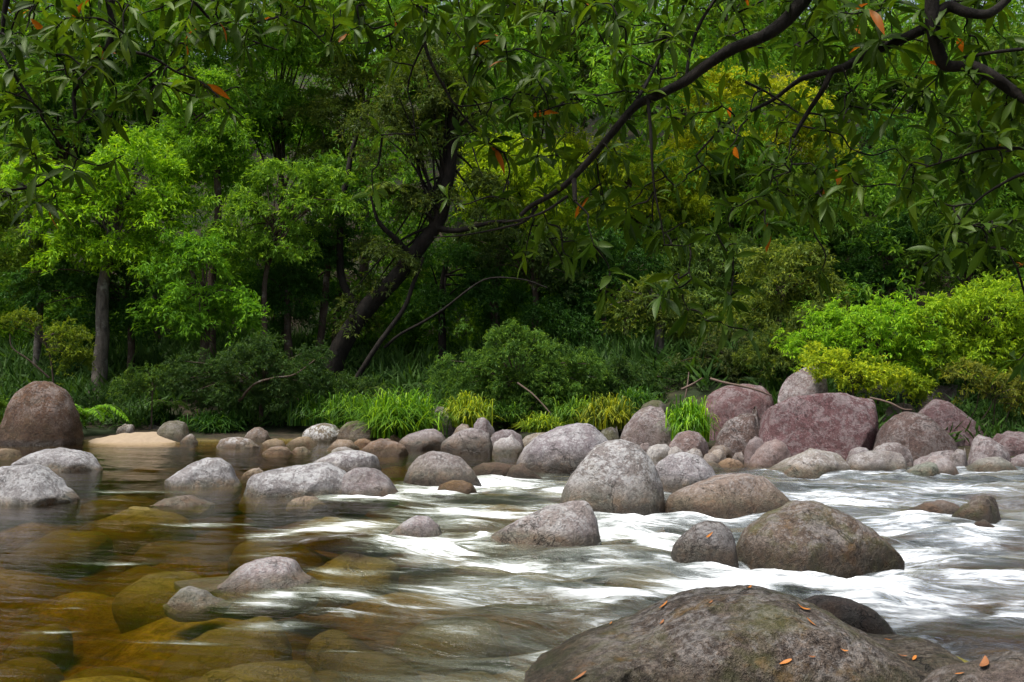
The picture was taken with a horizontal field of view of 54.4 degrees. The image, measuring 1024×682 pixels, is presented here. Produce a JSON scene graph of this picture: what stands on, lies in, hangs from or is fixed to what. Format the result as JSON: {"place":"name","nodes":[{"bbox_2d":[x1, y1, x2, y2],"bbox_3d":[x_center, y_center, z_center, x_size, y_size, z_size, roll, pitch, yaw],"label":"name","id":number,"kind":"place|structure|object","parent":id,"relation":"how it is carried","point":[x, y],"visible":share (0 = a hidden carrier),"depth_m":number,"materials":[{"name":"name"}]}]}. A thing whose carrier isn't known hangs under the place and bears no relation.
{"place":"outdoors","nodes":[
{"label":"outdoors","id":0,"kind":"place"},
{"bbox_2d":[0,41,1023,681],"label":"terrain","id":1,"kind":"structure","parent":0,"point":[140,655],"depth_m":9.38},
{"bbox_2d":[0,657,64,681],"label":"sunken rock","id":2,"kind":"object","parent":1,"relation":"on","point":[35,666],"visible":0.99,"depth_m":6.18,"materials":[{"name":"stone"}]},
{"bbox_2d":[0,624,73,671],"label":"sunken rock","id":3,"kind":"object","parent":1,"relation":"on","point":[60,659],"visible":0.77,"depth_m":6.79,"materials":[{"name":"stone"}]},
{"bbox_2d":[0,464,80,526],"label":"boulder","id":4,"kind":"object","parent":1,"relation":"on","point":[28,485],"visible":0.79,"depth_m":11.92,"materials":[{"name":"stone"}]},
{"bbox_2d":[0,381,83,455],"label":"boulder","id":5,"kind":"object","parent":1,"relation":"on","point":[38,413],"visible":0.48,"depth_m":21.18,"materials":[{"name":"stone"}]},
{"bbox_2d":[0,136,94,367],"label":"tree","id":6,"kind":"object","parent":1,"relation":"on","point":[11,264],"visible":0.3,"depth_m":27.61,"materials":[{"name":"green plant"}]},
{"bbox_2d":[0,304,96,385],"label":"shrub","id":7,"kind":"object","parent":1,"relation":"on","point":[20,315],"visible":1,"depth_m":24.34,"materials":[{"name":"green plant"}]},
{"bbox_2d":[11,447,102,490],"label":"boulder","id":8,"kind":"object","parent":1,"relation":"on","point":[60,459],"visible":0.45,"depth_m":15.76,"materials":[{"name":"stone"}]},
{"bbox_2d":[2,529,112,579],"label":"sunken rock","id":9,"kind":"object","parent":1,"relation":"on","point":[54,572],"visible":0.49,"depth_m":10.01,"materials":[{"name":"stone"}]},
{"bbox_2d":[0,0,149,340],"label":"tree","id":10,"kind":"object","parent":1,"relation":"on","point":[49,104],"visible":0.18,"depth_m":32.85,"materials":[{"name":"green plant"}]},
{"bbox_2d":[0,242,171,372],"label":"tree","id":11,"kind":"object","parent":1,"relation":"on","point":[117,302],"visible":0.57,"depth_m":27.07,"materials":[{"name":"green plant"}]},
{"bbox_2d":[0,123,207,398],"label":"tree","id":12,"kind":"object","parent":1,"relation":"on","point":[102,237],"visible":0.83,"depth_m":26.05,"materials":[{"name":"green plant"}]},
{"bbox_2d":[78,506,195,554],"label":"sunken rock","id":13,"kind":"object","parent":1,"relation":"on","point":[154,534],"visible":0.32,"depth_m":11.11,"materials":[{"name":"stone"}]},
{"bbox_2d":[106,362,180,428],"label":"shrub","id":14,"kind":"object","parent":1,"relation":"on","point":[139,382],"visible":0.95,"depth_m":23.59,"materials":[{"name":"green plant"}]},
{"bbox_2d":[112,570,201,633],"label":"sunken rock","id":15,"kind":"object","parent":1,"relation":"on","point":[148,610],"visible":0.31,"depth_m":7.58,"materials":[{"name":"stone"}]},
{"bbox_2d":[83,1,234,342],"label":"tree","id":16,"kind":"object","parent":1,"relation":"on","point":[129,72],"visible":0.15,"depth_m":33.81,"materials":[{"name":"green plant"}]},
{"bbox_2d":[125,540,237,569],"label":"sunken rock","id":17,"kind":"object","parent":1,"relation":"on","point":[214,549],"visible":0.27,"depth_m":10.04,"materials":[{"name":"stone"}]},
{"bbox_2d":[0,0,366,227],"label":"overhanging tree","id":18,"kind":"object","parent":1,"relation":"on","point":[88,64],"visible":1,"depth_m":5.48,"materials":[{"name":"green plant"}]},
{"bbox_2d":[125,226,270,406],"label":"tree","id":19,"kind":"object","parent":1,"relation":"on","point":[173,306],"visible":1,"depth_m":25.59,"materials":[{"name":"green plant"}]},
{"bbox_2d":[136,64,260,358],"bbox_3d":[-9.199,-3.391,29.088,4.256,9.582,3.539,0,-2,0],"label":"tree","id":20,"kind":"object","parent":1,"relation":"on","point":[201,143],"visible":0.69,"depth_m":28.82,"materials":[{"name":"green plant"}]},
{"bbox_2d":[164,457,241,504],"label":"boulder","id":21,"kind":"object","parent":1,"relation":"on","point":[208,472],"visible":0.7,"depth_m":13.70,"materials":[{"name":"stone"}]},
{"bbox_2d":[177,407,257,433],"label":"grass tuft","id":22,"kind":"object","parent":1,"relation":"on","point":[208,423],"visible":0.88,"depth_m":23.50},
{"bbox_2d":[154,616,292,681],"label":"sunken rock","id":23,"kind":"object","parent":1,"relation":"on","point":[178,671],"visible":0.75,"depth_m":6.16,"materials":[{"name":"stone"}]},
{"bbox_2d":[148,326,338,427],"bbox_3d":[-6.420,0.933,24.151,4.743,2.620,2.418,0,-2,0],"label":"shrub","id":24,"kind":"object","parent":1,"relation":"on","point":[223,377],"visible":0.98,"depth_m":23.72,"materials":[{"name":"green plant"}]},
{"bbox_2d":[174,556,321,620],"bbox_3d":[-2.006,1.875,7.525,1.139,0.450,0.617,0,-2,0],"label":"boulder","id":25,"kind":"object","parent":1,"relation":"on","point":[276,573],"visible":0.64,"depth_m":7.32,"materials":[{"name":"stone"}]},
{"bbox_2d":[179,660,320,681],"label":"sunken rock","id":26,"kind":"object","parent":1,"relation":"on","point":[222,675],"visible":0.9,"depth_m":5.43,"materials":[{"name":"stone"}]},
{"bbox_2d":[172,0,348,341],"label":"tree","id":27,"kind":"object","parent":1,"relation":"on","point":[310,91],"visible":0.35,"depth_m":33.59,"materials":[{"name":"green plant"}]},
{"bbox_2d":[193,156,365,373],"bbox_3d":[-6.731,-1.848,27.651,5.364,6.783,2.709,0,-2,0],"label":"tree","id":28,"kind":"object","parent":1,"relation":"on","point":[314,190],"visible":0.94,"depth_m":27.32,"materials":[{"name":"green plant"}]},
{"bbox_2d":[228,539,330,574],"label":"sunken rock","id":29,"kind":"object","parent":1,"relation":"on","point":[310,556],"visible":0.27,"depth_m":9.52,"materials":[{"name":"stone"}]},
{"bbox_2d":[247,259,322,358],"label":"tree","id":30,"kind":"object","parent":1,"relation":"on","point":[287,310],"visible":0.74,"depth_m":28.39,"materials":[{"name":"green plant"}]},
{"bbox_2d":[239,462,366,524],"bbox_3d":[-2.678,1.982,12.883,1.696,0.815,0.862,0,-2,0],"label":"boulder","id":31,"kind":"object","parent":1,"relation":"on","point":[317,479],"visible":0.52,"depth_m":12.61,"materials":[{"name":"stone"}]},
{"bbox_2d":[251,183,381,352],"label":"tree","id":32,"kind":"object","parent":1,"relation":"on","point":[321,289],"visible":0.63,"depth_m":28.67,"materials":[{"name":"green plant"}]},
{"bbox_2d":[277,47,394,341],"bbox_3d":[-5.815,-4.295,33.014,3.671,10.984,3.385,0,-2,0],"label":"tree","id":33,"kind":"object","parent":1,"relation":"on","point":[337,106],"visible":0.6,"depth_m":32.74,"materials":[{"name":"green plant"}]},
{"bbox_2d":[274,517,400,556],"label":"sunken rock","id":34,"kind":"object","parent":1,"relation":"on","point":[337,546],"visible":0.32,"depth_m":10.54,"materials":[{"name":"stone"}]},
{"bbox_2d":[301,390,373,426],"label":"grass tuft","id":35,"kind":"object","parent":1,"relation":"on","point":[338,404],"visible":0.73,"depth_m":23.08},
{"bbox_2d":[305,629,370,671],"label":"sunken rock","id":36,"kind":"object","parent":1,"relation":"on","point":[324,641],"visible":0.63,"depth_m":6.23,"materials":[{"name":"stone"}]},
{"bbox_2d":[313,450,381,472],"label":"boulder","id":37,"kind":"object","parent":1,"relation":"on","point":[347,460],"visible":0.28,"depth_m":15.41,"materials":[{"name":"stone"}]},
{"bbox_2d":[303,552,399,615],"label":"sunken rock","id":38,"kind":"object","parent":1,"relation":"on","point":[354,558],"visible":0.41,"depth_m":8.13,"materials":[{"name":"stone"}]},
{"bbox_2d":[271,0,437,338],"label":"tree","id":39,"kind":"object","parent":1,"relation":"on","point":[362,268],"visible":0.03,"depth_m":37.00,"materials":[{"name":"green plant"}]},
{"bbox_2d":[316,369,392,404],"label":"shrub","id":40,"kind":"object","parent":1,"relation":"on","point":[358,384],"visible":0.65,"depth_m":24.80,"materials":[{"name":"green plant"}]},
{"bbox_2d":[337,650,422,681],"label":"sunken rock","id":41,"kind":"object","parent":1,"relation":"on","point":[363,657],"visible":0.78,"depth_m":5.99,"materials":[{"name":"stone"}]},
{"bbox_2d":[312,385,470,438],"bbox_3d":[-2.531,1.566,22.460,3.762,1.163,3.414,1,-2,-29],"label":"grass tuft","id":42,"kind":"object","parent":1,"relation":"on","point":[399,417],"visible":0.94,"depth_m":22.13,"materials":[{"name":"plant"}]},
{"bbox_2d":[259,0,567,220],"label":"overhanging tree","id":43,"kind":"object","parent":1,"relation":"on","point":[416,14],"visible":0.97,"depth_m":5.64,"materials":[{"name":"green plant"}]},
{"bbox_2d":[319,41,546,385],"bbox_3d":[-2.296,-3.278,27.664,6.461,9.838,3.360,0,-2,0],"label":"tree","id":44,"kind":"object","parent":1,"relation":"on","point":[436,104],"visible":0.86,"depth_m":27.32,"materials":[{"name":"green plant"}]},
{"bbox_2d":[402,451,482,501],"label":"boulder","id":45,"kind":"object","parent":1,"relation":"on","point":[433,468],"visible":0.62,"depth_m":13.84,"materials":[{"name":"stone"}]},
{"bbox_2d":[371,6,523,338],"bbox_3d":[-2.462,-6.333,39.384,6.722,14.011,5.291,0,-2,0],"label":"tree","id":46,"kind":"object","parent":1,"relation":"on","point":[432,43],"visible":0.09,"depth_m":39.03,"materials":[{"name":"green plant"}]},
{"bbox_2d":[388,616,509,675],"bbox_3d":[-0.418,2.119,6.540,0.808,0.610,0.583,0,-2,0],"label":"sunken rock","id":47,"kind":"object","parent":1,"relation":"on","point":[425,645],"visible":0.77,"depth_m":6.34,"materials":[{"name":"stone"}]},
{"bbox_2d":[388,235,532,366],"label":"tree","id":48,"kind":"object","parent":1,"relation":"on","point":[481,292],"visible":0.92,"depth_m":29.61,"materials":[{"name":"green plant"}]},
{"bbox_2d":[441,428,492,465],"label":"rock","id":49,"kind":"object","parent":1,"relation":"on","point":[469,440],"visible":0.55,"depth_m":19.05,"materials":[{"name":"stone"}]},
{"bbox_2d":[438,390,502,427],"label":"grass tuft","id":50,"kind":"object","parent":1,"relation":"on","point":[474,411],"visible":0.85,"depth_m":22.57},
{"bbox_2d":[0,0,1023,358],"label":"forest","id":51,"kind":"object","parent":1,"relation":"on","point":[882,196],"visible":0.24,"depth_m":32.68,"materials":[{"name":"green plant"}]},
{"bbox_2d":[0,314,1023,442],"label":"undergrowth","id":52,"kind":"object","parent":1,"relation":"on","point":[397,369],"visible":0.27,"depth_m":26.27,"materials":[{"name":"green plant"}]},
{"bbox_2d":[423,317,618,427],"bbox_3d":[0.244,0.814,24.116,4.806,2.848,2.810,0,-2,0],"label":"shrub","id":53,"kind":"object","parent":1,"relation":"on","point":[537,377],"visible":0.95,"depth_m":23.55,"materials":[{"name":"green plant"}]},
{"bbox_2d":[453,130,592,345],"bbox_3d":[0.145,-2.652,30.582,4.704,7.709,3.521,0,-2,0],"label":"tree","id":54,"kind":"object","parent":1,"relation":"on","point":[520,183],"visible":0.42,"depth_m":30.29,"materials":[{"name":"green plant"}]},
{"bbox_2d":[448,210,611,355],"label":"tree","id":55,"kind":"object","parent":1,"relation":"on","point":[504,237],"visible":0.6,"depth_m":29.66,"materials":[{"name":"green plant"}]},
{"bbox_2d":[516,423,607,487],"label":"boulder","id":56,"kind":"object","parent":1,"relation":"on","point":[563,450],"visible":0.39,"depth_m":15.39,"materials":[{"name":"stone"}]},
{"bbox_2d":[516,294,609,351],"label":"bush","id":57,"kind":"object","parent":1,"relation":"on","point":[575,331],"visible":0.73,"depth_m":28.73,"materials":[{"name":"green plant"}]},
{"bbox_2d":[485,0,669,257],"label":"tree","id":58,"kind":"object","parent":1,"relation":"on","point":[561,50],"visible":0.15,"depth_m":39.70,"materials":[{"name":"green plant"}]},
{"bbox_2d":[519,222,677,337],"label":"tree","id":59,"kind":"object","parent":1,"relation":"on","point":[600,268],"visible":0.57,"depth_m":29.93,"materials":[{"name":"green plant"}]},
{"bbox_2d":[573,391,639,429],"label":"grass tuft","id":60,"kind":"object","parent":1,"relation":"on","point":[608,413],"visible":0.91,"depth_m":21.73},
{"bbox_2d":[560,439,665,532],"bbox_3d":[1.161,1.687,11.437,1.218,1.105,0.931,0,-2,0],"label":"boulder","id":61,"kind":"object","parent":1,"relation":"on","point":[620,476],"visible":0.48,"depth_m":11.12,"materials":[{"name":"stone"}]},
{"bbox_2d":[543,122,714,334],"bbox_3d":[4.005,-3.297,33.956,5.954,8.622,4.369,-1,-2,27],"label":"tree","id":62,"kind":"object","parent":1,"relation":"on","point":[689,202],"visible":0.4,"depth_m":33.47,"materials":[{"name":"green plant"}]},
{"bbox_2d":[573,354,692,402],"bbox_3d":[2.900,1.151,24.935,3.110,1.695,2.123,-1,-2,22],"label":"shrub","id":63,"kind":"object","parent":1,"relation":"on","point":[621,367],"visible":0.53,"depth_m":24.63,"materials":[{"name":"green plant"}]},
{"bbox_2d":[603,565,685,615],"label":"sunken rock","id":64,"kind":"object","parent":1,"relation":"on","point":[635,579],"visible":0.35,"depth_m":7.96,"materials":[{"name":"stone"}]},
{"bbox_2d":[620,406,670,445],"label":"boulder","id":65,"kind":"object","parent":1,"relation":"on","point":[640,427],"visible":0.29,"depth_m":19.82,"materials":[{"name":"stone"}]},
{"bbox_2d":[594,271,700,360],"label":"tree","id":66,"kind":"object","parent":1,"relation":"on","point":[639,303],"visible":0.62,"depth_m":26.26,"materials":[{"name":"plant"}]},
{"bbox_2d":[655,452,715,500],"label":"boulder","id":67,"kind":"object","parent":1,"relation":"on","point":[678,471],"visible":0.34,"depth_m":13.09,"materials":[{"name":"stone"}]},
{"bbox_2d":[655,394,720,441],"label":"grass tuft","id":68,"kind":"object","parent":1,"relation":"on","point":[688,415],"visible":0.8,"depth_m":19.42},
{"bbox_2d":[597,0,802,160],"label":"tree","id":69,"kind":"object","parent":1,"relation":"on","point":[717,15],"visible":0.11,"depth_m":43.30,"materials":[{"name":"green plant"}]},
{"bbox_2d":[646,225,777,341],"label":"tree","id":70,"kind":"object","parent":1,"relation":"on","point":[705,294],"visible":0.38,"depth_m":30.42,"materials":[{"name":"green plant"}]},
{"bbox_2d":[663,321,772,385],"bbox_3d":[5.311,0.403,24.889,3.099,1.987,1.905,0,-2,0],"label":"shrub","id":71,"kind":"object","parent":1,"relation":"on","point":[725,355],"visible":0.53,"depth_m":24.73,"materials":[{"name":"green plant"}]},
{"bbox_2d":[664,473,789,544],"bbox_3d":[2.507,1.927,11.385,1.572,0.809,0.992,0,-2,0],"label":"boulder","id":72,"kind":"object","parent":1,"relation":"on","point":[731,495],"visible":0.55,"depth_m":11.12,"materials":[{"name":"stone"}]},
{"bbox_2d":[434,0,1023,387],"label":"overhanging tree","id":73,"kind":"object","parent":1,"relation":"on","point":[937,29],"visible":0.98,"depth_m":5.40,"materials":[{"name":"green plant"}]},
{"bbox_2d":[715,405,759,455],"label":"boulder","id":74,"kind":"object","parent":1,"relation":"on","point":[736,434],"visible":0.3,"depth_m":18.61,"materials":[{"name":"stone"}]},
{"bbox_2d":[703,384,773,439],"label":"boulder","id":75,"kind":"object","parent":1,"relation":"on","point":[731,401],"visible":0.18,"depth_m":20.62,"materials":[{"name":"stone"}]},
{"bbox_2d":[524,585,963,681],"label":"boulder","id":76,"kind":"object","parent":1,"relation":"on","point":[743,633],"visible":0.93,"depth_m":5.00,"materials":[{"name":"stone"}]},
{"bbox_2d":[656,154,834,284],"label":"tree","id":77,"kind":"object","parent":1,"relation":"on","point":[712,190],"visible":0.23,"depth_m":36.52,"materials":[{"name":"green plant"}]},
{"bbox_2d":[654,51,862,281],"bbox_3d":[9.191,-6.073,36.956,7.991,9.307,5.010,0,-2,0],"label":"tree","id":78,"kind":"object","parent":1,"relation":"on","point":[777,86],"visible":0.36,"depth_m":36.50,"materials":[{"name":"green plant"}]},
{"bbox_2d":[696,235,855,339],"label":"tree","id":79,"kind":"object","parent":1,"relation":"on","point":[780,309],"visible":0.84,"depth_m":27.55,"materials":[{"name":"green plant"}]},
{"bbox_2d":[731,296,863,381],"bbox_3d":[6.620,0.198,22.988,3.118,2.600,1.964,0,-2,0],"label":"shrub","id":80,"kind":"object","parent":1,"relation":"on","point":[777,359],"visible":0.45,"depth_m":22.80,"materials":[{"name":"green plant"}]},
{"bbox_2d":[778,366,827,402],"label":"boulder","id":81,"kind":"object","parent":1,"relation":"on","point":[800,382],"visible":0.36,"depth_m":20.42,"materials":[{"name":"stone"}]},
{"bbox_2d":[761,448,851,495],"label":"boulder","id":82,"kind":"object","parent":1,"relation":"on","point":[811,464],"visible":0.72,"depth_m":15.09,"materials":[{"name":"stone"}]},
{"bbox_2d":[759,392,878,459],"bbox_3d":[5.653,1.830,18.671,2.339,1.734,1.614,0,-2,0],"label":"boulder","id":83,"kind":"object","parent":1,"relation":"on","point":[842,424],"visible":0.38,"depth_m":18.19,"materials":[{"name":"stone"}]},
{"bbox_2d":[736,500,904,598],"bbox_3d":[2.612,1.791,8.528,1.436,0.811,1.013,0,-2,0],"label":"boulder","id":84,"kind":"object","parent":1,"relation":"on","point":[802,536],"visible":0.59,"depth_m":8.22,"materials":[{"name":"stone"}]},
{"bbox_2d":[769,196,883,300],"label":"tree","id":85,"kind":"object","parent":1,"relation":"on","point":[841,232],"visible":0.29,"depth_m":35.34,"materials":[{"name":"green plant"}]},
{"bbox_2d":[802,595,895,633],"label":"boulder","id":86,"kind":"object","parent":1,"relation":"on","point":[860,616],"visible":0.3,"depth_m":6.03,"materials":[{"name":"stone"}]},
{"bbox_2d":[796,340,924,400],"bbox_3d":[6.899,1.013,19.762,2.482,2.082,1.400,0,-2,11],"label":"shrub","id":87,"kind":"object","parent":1,"relation":"on","point":[860,370],"visible":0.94,"depth_m":19.58,"materials":[{"name":"green plant"}]},
{"bbox_2d":[804,107,917,207],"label":"tree","id":88,"kind":"object","parent":1,"relation":"on","point":[870,132],"visible":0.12,"depth_m":45.19,"materials":[{"name":"green plant"}]},
{"bbox_2d":[769,290,962,407],"bbox_3d":[7.424,0.218,20.870,4.048,2.671,2.182,0,-2,0],"label":"shrub","id":89,"kind":"object","parent":1,"relation":"on","point":[875,325],"visible":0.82,"depth_m":20.71,"materials":[{"name":"green plant"}]},
{"bbox_2d":[770,0,967,158],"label":"tree","id":90,"kind":"object","parent":1,"relation":"on","point":[840,88],"visible":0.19,"depth_m":49.44,"materials":[{"name":"green plant"}]},
{"bbox_2d":[825,205,962,312],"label":"tree","id":91,"kind":"object","parent":1,"relation":"on","point":[905,233],"visible":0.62,"depth_m":33.69,"materials":[{"name":"green plant"}]},
{"bbox_2d":[872,411,958,460],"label":"boulder","id":92,"kind":"object","parent":1,"relation":"on","point":[918,435],"visible":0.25,"depth_m":17.50,"materials":[{"name":"stone"}]},
{"bbox_2d":[918,399,989,445],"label":"boulder","id":93,"kind":"object","parent":1,"relation":"on","point":[943,414],"visible":0.12,"depth_m":18.49,"materials":[{"name":"stone"}]},
{"bbox_2d":[894,265,1023,401],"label":"shrub","id":94,"kind":"object","parent":1,"relation":"on","point":[989,330],"visible":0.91,"depth_m":20.14,"materials":[{"name":"green plant"}]},
{"bbox_2d":[897,201,1023,321],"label":"tree","id":95,"kind":"object","parent":1,"relation":"on","point":[978,269],"visible":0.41,"depth_m":32.63,"materials":[{"name":"green plant"}]},
{"bbox_2d":[934,355,1023,432],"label":"shrub","id":96,"kind":"object","parent":1,"relation":"on","point":[1017,392],"visible":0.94,"depth_m":18.90,"materials":[{"name":"green plant"}]},
{"bbox_2d":[944,24,1023,236],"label":"tree","id":97,"kind":"object","parent":1,"relation":"on","point":[1009,59],"visible":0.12,"depth_m":35.78,"materials":[{"name":"green plant"}]},
{"bbox_2d":[961,457,1018,484],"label":"rock","id":98,"kind":"object","parent":1,"relation":"on","point":[990,464],"visible":0.73,"depth_m":15.65,"materials":[{"name":"stone"}]},
{"bbox_2d":[0,440,1023,681],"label":"river water","id":99,"kind":"structure","parent":0,"point":[891,583],"depth_m":8.93,"materials":[{"name":"liquid"}]},
{"bbox_2d":[163,586,231,621],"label":"rock","id":100,"kind":"object","parent":99,"relation":"in","point":[191,601],"visible":0.94,"depth_m":6.76,"materials":[{"name":"stone"}]},
{"bbox_2d":[341,467,399,511],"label":"boulder","id":101,"kind":"object","parent":99,"relation":"in","point":[367,481],"visible":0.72,"depth_m":12.56,"materials":[{"name":"stone"}]},
{"bbox_2d":[378,515,442,552],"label":"rock","id":102,"kind":"object","parent":99,"relation":"in","point":[422,526],"visible":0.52,"depth_m":9.56,"materials":[{"name":"stone"}]},
{"bbox_2d":[479,500,601,572],"bbox_3d":[0.262,1.828,9.271,1.145,0.664,0.712,0,-2,0],"label":"boulder","id":103,"kind":"object","parent":99,"relation":"in","point":[571,524],"visible":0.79,"depth_m":9.06,"materials":[{"name":"stone"}]},
{"bbox_2d":[670,520,738,579],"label":"boulder","id":104,"kind":"object","parent":99,"relation":"in","point":[693,544],"visible":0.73,"depth_m":8.17,"materials":[{"name":"stone"}]},
{"bbox_2d":[848,451,907,488],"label":"rock","id":105,"kind":"object","parent":99,"relation":"in","point":[875,461],"visible":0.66,"depth_m":15.19,"materials":[{"name":"stone"}]},
{"bbox_2d":[922,651,1023,681],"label":"boulder","id":106,"kind":"object","parent":99,"relation":"in","point":[1006,666],"visible":0.95,"depth_m":4.42,"materials":[{"name":"stone"}]},
{"bbox_2d":[949,494,1001,535],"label":"rock","id":107,"kind":"object","parent":99,"relation":"in","point":[978,508],"visible":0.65,"depth_m":10.38,"materials":[{"name":"stone"}]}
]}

